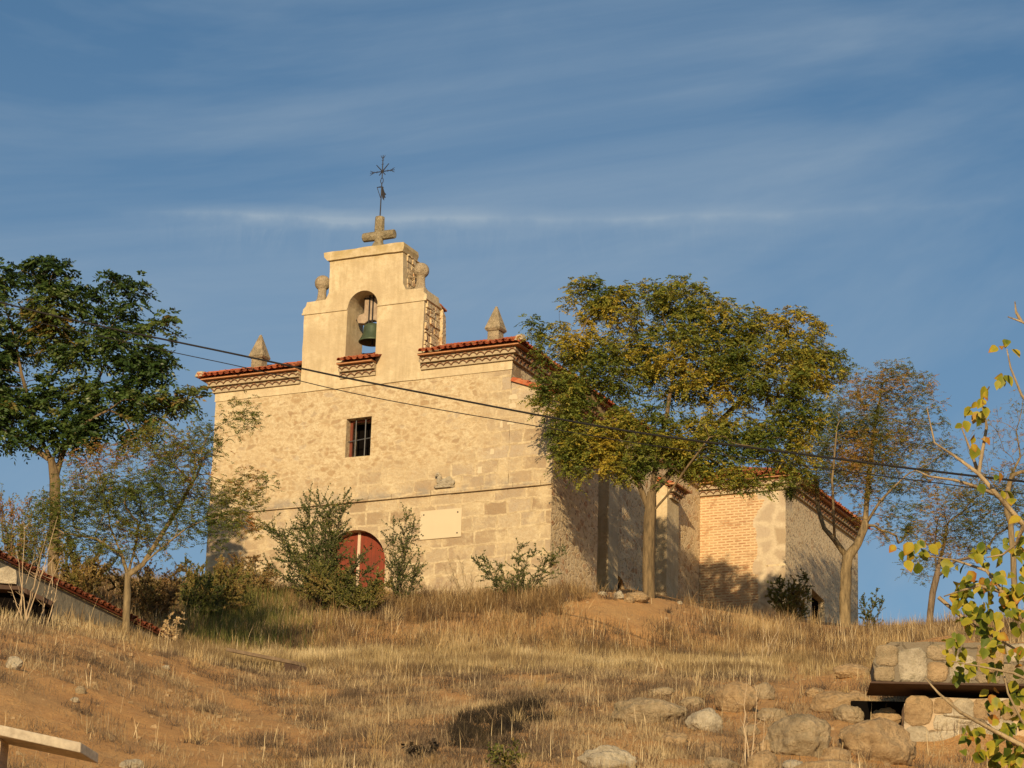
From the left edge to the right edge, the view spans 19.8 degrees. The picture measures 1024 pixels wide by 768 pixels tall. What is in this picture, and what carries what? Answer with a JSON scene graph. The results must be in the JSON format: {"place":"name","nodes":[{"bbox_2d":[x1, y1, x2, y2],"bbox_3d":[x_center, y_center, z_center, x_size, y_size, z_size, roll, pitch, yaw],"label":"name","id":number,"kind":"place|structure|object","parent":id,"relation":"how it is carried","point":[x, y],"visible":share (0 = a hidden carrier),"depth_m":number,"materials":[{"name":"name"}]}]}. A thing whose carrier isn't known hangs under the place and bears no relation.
{"place":"outdoors","nodes":[
{"label":"outdoors","id":0,"kind":"place"},
{"bbox_2d":[0,588,1023,767],"bbox_3d":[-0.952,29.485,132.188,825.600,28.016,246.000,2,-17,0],"label":"hillside","id":1,"kind":"structure","parent":0,"point":[44,712],"depth_m":60.45,"materials":[{"name":"orange soil"}]},
{"bbox_2d":[5,656,22,669],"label":"stone","id":2,"kind":"object","parent":1,"relation":"on","point":[17,663],"visible":0.95,"depth_m":58.16,"materials":[{"name":"beige stone"}]},
{"bbox_2d":[0,566,53,625],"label":"cellar mouth","id":3,"kind":"object","parent":1,"relation":"on","point":[8,574],"visible":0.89,"depth_m":70.20},
{"bbox_2d":[0,483,56,578],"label":"reddish shrub","id":4,"kind":"object","parent":1,"relation":"on","point":[9,545],"visible":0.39,"depth_m":81.14,"materials":[{"name":"brown plant"}]},
{"bbox_2d":[8,516,60,621],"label":"dead plant","id":5,"kind":"object","parent":1,"relation":"on","point":[22,595],"visible":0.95,"depth_m":69.06,"materials":[{"name":"beige plant"}]},
{"bbox_2d":[0,725,97,767],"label":"concrete slab","id":6,"kind":"structure","parent":1,"relation":"on","point":[43,743],"depth_m":47.76,"materials":[{"name":"beige concrete"}]},
{"bbox_2d":[39,554,62,623],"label":"dead plant","id":7,"kind":"object","parent":1,"relation":"on","point":[43,605],"visible":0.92,"depth_m":70.06,"materials":[{"name":"beige plant"}]},
{"bbox_2d":[70,697,78,702],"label":"stone","id":8,"kind":"object","parent":1,"relation":"on","point":[75,699],"visible":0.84,"depth_m":56.55,"materials":[{"name":"beige stone"}]},
{"bbox_2d":[75,686,85,693],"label":"stone","id":9,"kind":"object","parent":1,"relation":"on","point":[80,689],"visible":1,"depth_m":57.55,"materials":[{"name":"beige stone"}]},
{"bbox_2d":[45,535,126,600],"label":"ochre thicket","id":10,"kind":"object","parent":1,"relation":"on","point":[87,582],"visible":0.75,"depth_m":81.88,"materials":[{"name":"green plant"}]},
{"bbox_2d":[0,550,172,640],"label":"tiled cellar wall","id":11,"kind":"structure","parent":1,"relation":"on","point":[65,599],"depth_m":74.73,"materials":[{"name":"tile"}]},
{"bbox_2d":[0,254,211,575],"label":"ailanthus tree","id":12,"kind":"object","parent":1,"relation":"on","point":[87,422],"visible":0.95,"depth_m":88.28,"materials":[{"name":"green plant"}]},
{"bbox_2d":[119,759,144,767],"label":"stone","id":13,"kind":"object","parent":1,"relation":"on","point":[127,761],"visible":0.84,"depth_m":51.32,"materials":[{"name":"beige stone"}]},
{"bbox_2d":[1,389,283,632],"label":"vase tree","id":14,"kind":"object","parent":1,"relation":"on","point":[133,494],"visible":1,"depth_m":77.22,"materials":[{"name":"green plant"}]},
{"bbox_2d":[105,557,187,621],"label":"rust thicket","id":15,"kind":"object","parent":1,"relation":"on","point":[148,597],"visible":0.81,"depth_m":82.68,"materials":[{"name":"brown plant"}]},
{"bbox_2d":[160,611,186,642],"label":"dead thistle","id":16,"kind":"object","parent":1,"relation":"on","point":[169,631],"visible":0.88,"depth_m":76.96,"materials":[{"name":"beige plant"}]},
{"bbox_2d":[178,568,229,621],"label":"dark thicket","id":17,"kind":"object","parent":1,"relation":"on","point":[199,598],"visible":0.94,"depth_m":84.85,"materials":[{"name":"green plant"}]},
{"bbox_2d":[176,553,257,616],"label":"yellow green thicket","id":18,"kind":"object","parent":1,"relation":"on","point":[227,580],"visible":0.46,"depth_m":86.42,"materials":[{"name":"green plant"}]},
{"bbox_2d":[109,570,348,650],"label":"green grass","id":19,"kind":"structure","parent":1,"relation":"on","point":[244,612],"depth_m":84.34,"materials":[{"name":"green plant"}]},
{"bbox_2d":[212,552,279,598],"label":"brown thicket","id":20,"kind":"object","parent":1,"relation":"on","point":[265,576],"visible":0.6,"depth_m":89.49,"materials":[{"name":"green plant"}]},
{"bbox_2d":[226,648,307,674],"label":"timber beam","id":21,"kind":"structure","parent":1,"relation":"on","point":[293,665],"depth_m":72.70,"materials":[{"name":"wood"}]},
{"bbox_2d":[257,483,380,606],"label":"elm shrub","id":22,"kind":"object","parent":1,"relation":"on","point":[329,553],"visible":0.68,"depth_m":89.68,"materials":[{"name":"green plant"}]},
{"bbox_2d":[40,564,601,623],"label":"dry brush","id":23,"kind":"object","parent":1,"relation":"on","point":[527,602],"visible":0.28,"depth_m":88.52,"materials":[{"name":"brown plant"}]},
{"bbox_2d":[291,561,392,618],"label":"bush","id":24,"kind":"object","parent":1,"relation":"on","point":[357,597],"visible":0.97,"depth_m":87.85,"materials":[{"name":"green plant"}]},
{"bbox_2d":[377,502,427,604],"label":"elm sapling","id":25,"kind":"object","parent":1,"relation":"on","point":[397,588],"visible":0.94,"depth_m":90.34,"materials":[{"name":"green plant"}]},
{"bbox_2d":[401,738,438,758],"bbox_3d":[-1.724,6.881,55.044,0.710,0.633,0.910,2,-17,0],"label":"withered weed","id":26,"kind":"object","parent":1,"relation":"on","point":[434,745],"visible":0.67,"depth_m":55.02,"materials":[{"name":"brown plant"}]},
{"bbox_2d":[439,556,477,598],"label":"bare shrub","id":27,"kind":"object","parent":1,"relation":"on","point":[463,575],"visible":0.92,"depth_m":90.48,"materials":[{"name":"grey plant"}]},
{"bbox_2d":[439,689,559,748],"bbox_3d":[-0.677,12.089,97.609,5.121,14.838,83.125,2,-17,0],"label":"dark weeds","id":28,"kind":"object","parent":1,"relation":"on","point":[480,717],"visible":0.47,"depth_m":59.76,"materials":[{"name":"brown plant"}]},
{"bbox_2d":[484,737,530,767],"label":"green weed","id":29,"kind":"object","parent":1,"relation":"on","point":[493,755],"visible":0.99,"depth_m":53.33,"materials":[{"name":"green plant"}]},
{"bbox_2d":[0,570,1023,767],"bbox_3d":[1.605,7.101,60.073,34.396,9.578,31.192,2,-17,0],"label":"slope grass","id":30,"kind":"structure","parent":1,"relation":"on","point":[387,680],"depth_m":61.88,"materials":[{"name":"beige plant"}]},
{"bbox_2d":[0,608,1023,698],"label":"pale grass","id":31,"kind":"structure","parent":1,"relation":"on","point":[672,657],"depth_m":76.60,"materials":[{"name":"plant"}]},
{"bbox_2d":[4,592,1023,767],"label":"soil clods","id":32,"kind":"object","parent":1,"relation":"on","point":[233,719],"visible":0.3,"depth_m":61.43,"materials":[{"name":"brown soil"}]},
{"bbox_2d":[471,538,566,599],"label":"spreading shrub","id":33,"kind":"object","parent":1,"relation":"on","point":[523,574],"visible":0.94,"depth_m":90.27,"materials":[{"name":"green plant"}]},
{"bbox_2d":[41,564,1023,665],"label":"tall grass","id":34,"kind":"structure","parent":1,"relation":"on","point":[875,634],"depth_m":85.49,"materials":[{"name":"beige plant"}]},
{"bbox_2d":[195,216,870,624],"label":"church","id":35,"kind":"structure","parent":1,"relation":"on","point":[381,458],"depth_m":98.80,"materials":[{"name":"stone"}]},
{"bbox_2d":[334,532,384,588],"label":"door","id":36,"kind":"structure","parent":35,"relation":"in","point":[360,539],"depth_m":97.23,"materials":[{"name":"brown wood"}]},
{"bbox_2d":[348,418,371,456],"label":"window","id":37,"kind":"structure","parent":35,"relation":"in","point":[363,442],"depth_m":98.88,"materials":[{"name":"metal"}]},
{"bbox_2d":[356,295,377,346],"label":"church bell","id":38,"kind":"object","parent":35,"relation":"attached to","point":[367,318],"visible":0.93,"depth_m":100.00,"materials":[{"name":"green metal"}]},
{"bbox_2d":[370,155,394,215],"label":"weathervane cross","id":39,"kind":"object","parent":35,"relation":"on","point":[383,193],"visible":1,"depth_m":101.14,"materials":[{"name":"metal"}]},
{"bbox_2d":[419,508,461,539],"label":"wall plaque","id":40,"kind":"object","parent":35,"relation":"attached to","point":[440,524],"depth_m":95.89,"materials":[{"name":"beige stone"}]},
{"bbox_2d":[812,598,817,620],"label":"dark doorway","id":41,"kind":"structure","parent":35,"relation":"in","point":[815,603],"depth_m":112.13,"materials":[{"name":"black"}]},
{"bbox_2d":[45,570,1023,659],"bbox_3d":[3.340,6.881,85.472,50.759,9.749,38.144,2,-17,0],"label":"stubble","id":42,"kind":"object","parent":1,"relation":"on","point":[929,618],"visible":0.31,"depth_m":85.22,"materials":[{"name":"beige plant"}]},
{"bbox_2d":[64,576,1023,767],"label":"dry weeds","id":43,"kind":"object","parent":1,"relation":"on","point":[289,762],"visible":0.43,"depth_m":69.93,"materials":[{"name":"brown plant"}]},
{"bbox_2d":[577,745,636,767],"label":"boulder","id":44,"kind":"object","parent":1,"relation":"on","point":[604,753],"visible":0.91,"depth_m":53.24,"materials":[{"name":"beige stone"}]},
{"bbox_2d":[614,590,623,598],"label":"stone","id":45,"kind":"object","parent":1,"relation":"on","point":[620,595],"visible":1,"depth_m":89.03,"materials":[{"name":"beige stone"}]},
{"bbox_2d":[624,596,634,602],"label":"stone","id":46,"kind":"object","parent":1,"relation":"on","point":[629,599],"visible":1,"depth_m":88.80,"materials":[{"name":"beige stone"}]},
{"bbox_2d":[626,591,649,602],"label":"stone","id":47,"kind":"object","parent":1,"relation":"on","point":[640,597],"visible":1,"depth_m":89.16,"materials":[{"name":"beige stone"}]},
{"bbox_2d":[610,697,687,724],"bbox_3d":[2.837,6.834,60.662,1.633,0.719,0.924,-2,-18,13],"label":"boulder","id":48,"kind":"object","parent":1,"relation":"on","point":[650,708],"visible":0.69,"depth_m":60.31,"materials":[{"name":"stone"}]},
{"bbox_2d":[647,687,674,696],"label":"boulder","id":49,"kind":"object","parent":1,"relation":"on","point":[663,689],"visible":0.67,"depth_m":66.46,"materials":[{"name":"stone"}]},
{"bbox_2d":[661,732,687,746],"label":"boulder","id":50,"kind":"object","parent":1,"relation":"on","point":[674,737],"visible":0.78,"depth_m":57.17,"materials":[{"name":"beige stone"}]},
{"bbox_2d":[514,272,859,597],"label":"locust tree","id":51,"kind":"object","parent":1,"relation":"on","point":[734,364],"visible":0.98,"depth_m":92.80,"materials":[{"name":"green plant"}]},
{"bbox_2d":[680,696,704,707],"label":"boulder","id":52,"kind":"object","parent":1,"relation":"on","point":[688,700],"visible":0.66,"depth_m":63.71,"materials":[{"name":"stone"}]},
{"bbox_2d":[685,707,722,732],"bbox_3d":[3.887,6.852,59.373,0.765,0.653,0.582,2,-17,0],"label":"boulder","id":53,"kind":"object","parent":1,"relation":"on","point":[711,717],"visible":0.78,"depth_m":59.19,"materials":[{"name":"beige stone"}]},
{"bbox_2d":[700,741,724,756],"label":"boulder","id":54,"kind":"object","parent":1,"relation":"on","point":[717,745],"visible":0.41,"depth_m":55.55,"materials":[{"name":"beige stone"}]},
{"bbox_2d":[703,757,740,767],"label":"boulder","id":55,"kind":"object","parent":1,"relation":"on","point":[724,762],"visible":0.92,"depth_m":52.61,"materials":[{"name":"stone"}]},
{"bbox_2d":[713,681,758,712],"bbox_3d":[4.814,6.841,63.052,0.977,0.876,0.786,2,-17,0],"label":"boulder","id":56,"kind":"object","parent":1,"relation":"on","point":[736,690],"visible":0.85,"depth_m":62.81,"materials":[{"name":"beige stone"}]},
{"bbox_2d":[738,724,759,735],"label":"boulder","id":57,"kind":"object","parent":1,"relation":"on","point":[751,728],"visible":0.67,"depth_m":59.06,"materials":[{"name":"stone"}]},
{"bbox_2d":[732,678,768,765],"bbox_3d":[4.371,6.255,53.702,0.609,1.850,0.579,11,-20,-28],"label":"dead plant","id":58,"kind":"object","parent":1,"relation":"on","point":[744,733],"visible":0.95,"depth_m":53.60,"materials":[{"name":"beige plant"}]},
{"bbox_2d":[744,750,778,767],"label":"boulder","id":59,"kind":"object","parent":1,"relation":"on","point":[764,759],"visible":1,"depth_m":51.91,"materials":[{"name":"beige stone"}]},
{"bbox_2d":[755,740,771,751],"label":"boulder","id":60,"kind":"object","parent":1,"relation":"on","point":[766,743],"visible":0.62,"depth_m":55.62,"materials":[{"name":"beige stone"}]},
{"bbox_2d":[754,682,774,699],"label":"boulder","id":61,"kind":"object","parent":1,"relation":"on","point":[766,687],"visible":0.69,"depth_m":66.22,"materials":[{"name":"stone"}]},
{"bbox_2d":[757,708,787,721],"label":"boulder","id":62,"kind":"object","parent":1,"relation":"on","point":[763,712],"visible":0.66,"depth_m":61.32,"materials":[{"name":"stone"}]},
{"bbox_2d":[761,617,783,658],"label":"dead plant","id":63,"kind":"object","parent":1,"relation":"on","point":[767,653],"visible":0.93,"depth_m":81.49,"materials":[{"name":"beige plant"}]},
{"bbox_2d":[764,568,814,621],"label":"rounded bush","id":64,"kind":"object","parent":1,"relation":"on","point":[792,597],"visible":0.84,"depth_m":101.38,"materials":[{"name":"green plant"}]},
{"bbox_2d":[782,760,802,767],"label":"boulder","id":65,"kind":"object","parent":1,"relation":"on","point":[793,763],"visible":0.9,"depth_m":52.75,"materials":[{"name":"beige stone"}]},
{"bbox_2d":[765,714,831,757],"bbox_3d":[5.445,6.803,55.607,0.942,1.090,1.220,13,-21,-33],"label":"boulder","id":66,"kind":"object","parent":1,"relation":"on","point":[808,734],"visible":0.86,"depth_m":55.24,"materials":[{"name":"stone"}]},
{"bbox_2d":[805,687,824,697],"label":"boulder","id":67,"kind":"object","parent":1,"relation":"on","point":[814,691],"visible":0.58,"depth_m":67.07,"materials":[{"name":"beige stone"}]},
{"bbox_2d":[793,759,860,767],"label":"boulder","id":68,"kind":"object","parent":1,"relation":"on","point":[832,764],"visible":0.95,"depth_m":52.51,"materials":[{"name":"beige stone"}]},
{"bbox_2d":[809,690,860,715],"bbox_3d":[6.973,6.935,63.223,1.124,0.678,0.739,-12,-22,39],"label":"boulder","id":69,"kind":"object","parent":1,"relation":"on","point":[827,701],"visible":0.52,"depth_m":63.02,"materials":[{"name":"beige stone"}]},
{"bbox_2d":[820,747,851,760],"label":"boulder","id":70,"kind":"object","parent":1,"relation":"on","point":[830,751],"visible":0.52,"depth_m":55.06,"materials":[{"name":"beige stone"}]},
{"bbox_2d":[832,704,864,723],"bbox_3d":[7.011,6.939,61.240,0.670,0.485,0.443,-6,-19,23],"label":"boulder","id":71,"kind":"object","parent":1,"relation":"on","point":[849,713],"visible":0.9,"depth_m":61.11,"materials":[{"name":"stone"}]},
{"bbox_2d":[832,663,869,678],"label":"boulder","id":72,"kind":"object","parent":1,"relation":"on","point":[843,671],"visible":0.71,"depth_m":71.35,"materials":[{"name":"beige stone"}]},
{"bbox_2d":[850,690,870,700],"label":"boulder","id":73,"kind":"object","parent":1,"relation":"on","point":[857,693],"visible":0.27,"depth_m":65.12,"materials":[{"name":"beige stone"}]},
{"bbox_2d":[776,357,963,627],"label":"sparse tree","id":74,"kind":"object","parent":1,"relation":"on","point":[871,442],"visible":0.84,"depth_m":103.25,"materials":[{"name":"green plant"}]},
{"bbox_2d":[858,588,885,629],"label":"skyline bush","id":75,"kind":"object","parent":1,"relation":"on","point":[870,616],"visible":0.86,"depth_m":100.21,"materials":[{"name":"green plant"}]},
{"bbox_2d":[836,717,916,765],"bbox_3d":[6.983,6.943,56.146,1.526,1.103,1.028,2,-17,0],"label":"boulder","id":76,"kind":"object","parent":1,"relation":"on","point":[890,742],"visible":0.84,"depth_m":55.80,"materials":[{"name":"beige stone"}]},
{"bbox_2d":[871,708,901,723],"bbox_3d":[7.851,7.057,61.777,0.717,0.539,0.507,2,-17,0],"label":"boulder","id":77,"kind":"object","parent":1,"relation":"on","point":[892,714],"visible":0.56,"depth_m":61.60,"materials":[{"name":"beige stone"}]},
{"bbox_2d":[851,635,1023,741],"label":"stone cellar","id":78,"kind":"object","parent":1,"relation":"on","point":[902,668],"visible":0.55,"depth_m":60.64,"materials":[{"name":"beige stone"}]},
{"bbox_2d":[889,302,1023,767],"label":"yellow leaved tree","id":79,"kind":"object","parent":1,"relation":"on","point":[1007,601],"visible":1,"depth_m":16.35,"materials":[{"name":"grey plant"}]},
{"bbox_2d":[892,461,1023,620],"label":"young tree","id":80,"kind":"object","parent":1,"relation":"on","point":[970,522],"visible":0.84,"depth_m":99.91,"materials":[{"name":"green plant"}]},
{"bbox_2d":[954,389,1023,607],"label":"bare tree","id":81,"kind":"object","parent":1,"relation":"on","point":[1007,514],"visible":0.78,"depth_m":96.51,"materials":[{"name":"brown plant"}]},
{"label":"utility pole","id":82,"kind":"object","parent":1,"relation":"on","visible":0},
{"bbox_2d":[0,301,1023,482],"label":"overhead cable","id":83,"kind":"object","parent":82,"relation":"attached to","point":[849,460],"visible":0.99,"depth_m":77.29,"materials":[{"name":"rubber"}]},
{"bbox_3d":[20.016,5.067,56.207,0.300,6.189,0.289,2,-17,0],"label":"utility pole","id":84,"kind":"object","parent":1,"relation":"on","visible":0},
{"bbox_2d":[0,313,1023,493],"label":"overhead cable","id":85,"kind":"object","parent":84,"relation":"attached to","point":[517,422],"visible":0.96,"depth_m":77.33,"materials":[{"name":"rubber"}]},
{"bbox_2d":[0,0,1023,625],"label":"sky","id":86,"kind":"structure","parent":0,"point":[859,164],"materials":[{"name":"blue"}]}
]}

